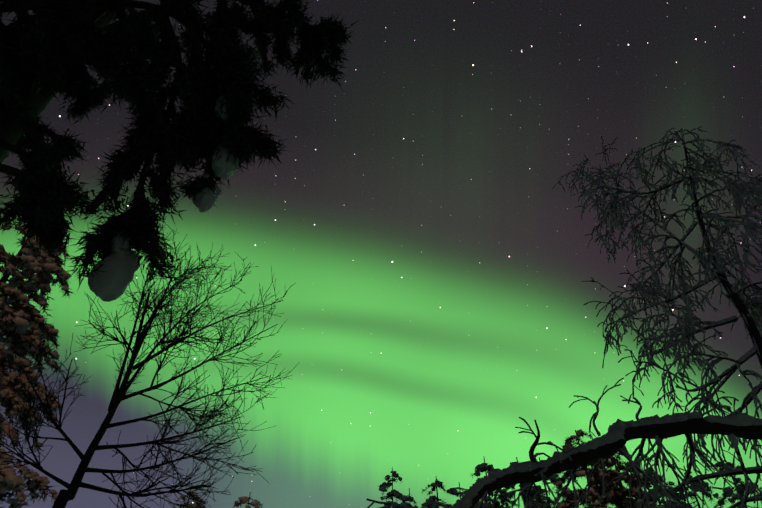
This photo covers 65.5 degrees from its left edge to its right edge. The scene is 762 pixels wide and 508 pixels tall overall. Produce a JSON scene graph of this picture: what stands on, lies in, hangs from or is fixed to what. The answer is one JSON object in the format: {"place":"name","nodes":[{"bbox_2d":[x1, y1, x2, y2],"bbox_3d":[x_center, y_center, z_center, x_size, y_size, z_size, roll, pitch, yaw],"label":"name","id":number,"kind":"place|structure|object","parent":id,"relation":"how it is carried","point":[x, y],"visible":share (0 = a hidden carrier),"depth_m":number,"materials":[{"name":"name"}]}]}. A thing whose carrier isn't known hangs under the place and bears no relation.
{"place":"outdoors","nodes":[
{"label":"outdoors","id":0,"kind":"place"},
{"bbox_2d":[233,492,262,507],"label":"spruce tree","id":1,"kind":"object","parent":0,"point":[245,500],"visible":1,"depth_m":16.53,"materials":[{"name":"brown plant"}]},
{"bbox_2d":[0,0,761,507],"label":"sky","id":2,"kind":"structure","parent":0,"point":[416,221],"materials":[{"name":"green"}]},
{"bbox_3d":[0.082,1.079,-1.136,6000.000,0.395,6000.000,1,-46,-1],"label":"ground","id":3,"kind":"structure","parent":0,"visible":0},
{"bbox_2d":[0,223,73,507],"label":"snowy spruce tree","id":4,"kind":"object","parent":3,"relation":"on","point":[20,315],"visible":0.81,"depth_m":7.46,"materials":[{"name":"brown plant"}]},
{"bbox_2d":[0,216,298,507],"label":"bare birch tree","id":5,"kind":"object","parent":3,"relation":"on","point":[64,496],"visible":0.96,"depth_m":6.53,"materials":[{"name":"black plant"}]},
{"bbox_2d":[0,0,359,301],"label":"spruce tree","id":6,"kind":"object","parent":3,"relation":"on","point":[49,49],"visible":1,"depth_m":2.70,"materials":[{"name":"black plant"}]},
{"bbox_2d":[175,485,205,507],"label":"spruce tree","id":7,"kind":"object","parent":3,"relation":"on","point":[196,504],"visible":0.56,"depth_m":15.31,"materials":[{"name":"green plant"}]},
{"bbox_2d":[378,467,402,507],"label":"spruce tree","id":8,"kind":"object","parent":3,"relation":"on","point":[385,487],"visible":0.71,"depth_m":19.27,"materials":[{"name":"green plant"}]},
{"bbox_2d":[395,488,417,507],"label":"spruce tree","id":9,"kind":"object","parent":3,"relation":"on","point":[405,499],"visible":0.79,"depth_m":17.00,"materials":[{"name":"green plant"}]},
{"bbox_2d":[421,477,452,507],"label":"spruce tree","id":10,"kind":"object","parent":3,"relation":"on","point":[435,485],"visible":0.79,"depth_m":16.01,"materials":[{"name":"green plant"}]},
{"bbox_2d":[447,482,480,506],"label":"spruce tree","id":11,"kind":"object","parent":3,"relation":"on","point":[455,492],"visible":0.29,"depth_m":16.03,"materials":[{"name":"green plant"}]},
{"bbox_2d":[470,458,509,507],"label":"spruce tree","id":12,"kind":"object","parent":3,"relation":"on","point":[485,468],"visible":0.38,"depth_m":14.96,"materials":[{"name":"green plant"}]},
{"bbox_2d":[491,488,520,507],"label":"spruce tree","id":13,"kind":"object","parent":3,"relation":"on","point":[509,501],"visible":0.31,"depth_m":18.72,"materials":[{"name":"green plant"}]},
{"bbox_2d":[497,457,553,507],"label":"spruce tree","id":14,"kind":"object","parent":3,"relation":"on","point":[537,501],"visible":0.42,"depth_m":13.02,"materials":[{"name":"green plant"}]},
{"bbox_2d":[522,457,563,507],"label":"spruce tree","id":15,"kind":"object","parent":3,"relation":"on","point":[552,478],"visible":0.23,"depth_m":14.58,"materials":[{"name":"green plant"}]},
{"bbox_2d":[366,378,761,507],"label":"tree branch","id":16,"kind":"object","parent":3,"relation":"on","point":[617,436],"visible":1,"depth_m":4.57,"materials":[{"name":"black plant"}]},
{"bbox_2d":[576,441,623,507],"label":"spruce tree","id":17,"kind":"object","parent":3,"relation":"on","point":[595,472],"visible":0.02,"depth_m":15.24,"materials":[{"name":"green plant"}]},
{"bbox_2d":[550,429,662,507],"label":"pine tree","id":18,"kind":"object","parent":3,"relation":"on","point":[596,482],"visible":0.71,"depth_m":12.07,"materials":[{"name":"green plant"}]},
{"bbox_2d":[597,452,662,507],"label":"spruce tree","id":19,"kind":"object","parent":3,"relation":"on","point":[635,488],"visible":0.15,"depth_m":13.11,"materials":[{"name":"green plant"}]},
{"bbox_2d":[552,126,761,493],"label":"tree","id":20,"kind":"object","parent":3,"relation":"on","point":[743,305],"visible":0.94,"depth_m":5.87,"materials":[{"name":"grey plant"}]},
{"bbox_2d":[637,468,692,507],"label":"spruce tree","id":21,"kind":"object","parent":3,"relation":"on","point":[670,484],"visible":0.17,"depth_m":13.73,"materials":[{"name":"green plant"}]},
{"bbox_2d":[670,465,727,507],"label":"spruce tree","id":22,"kind":"object","parent":3,"relation":"on","point":[706,493],"visible":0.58,"depth_m":13.35,"materials":[{"name":"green plant"}]},
{"bbox_2d":[713,454,761,507],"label":"spruce tree","id":23,"kind":"object","parent":3,"relation":"on","point":[741,489],"visible":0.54,"depth_m":13.93,"materials":[{"name":"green plant"}]}
]}

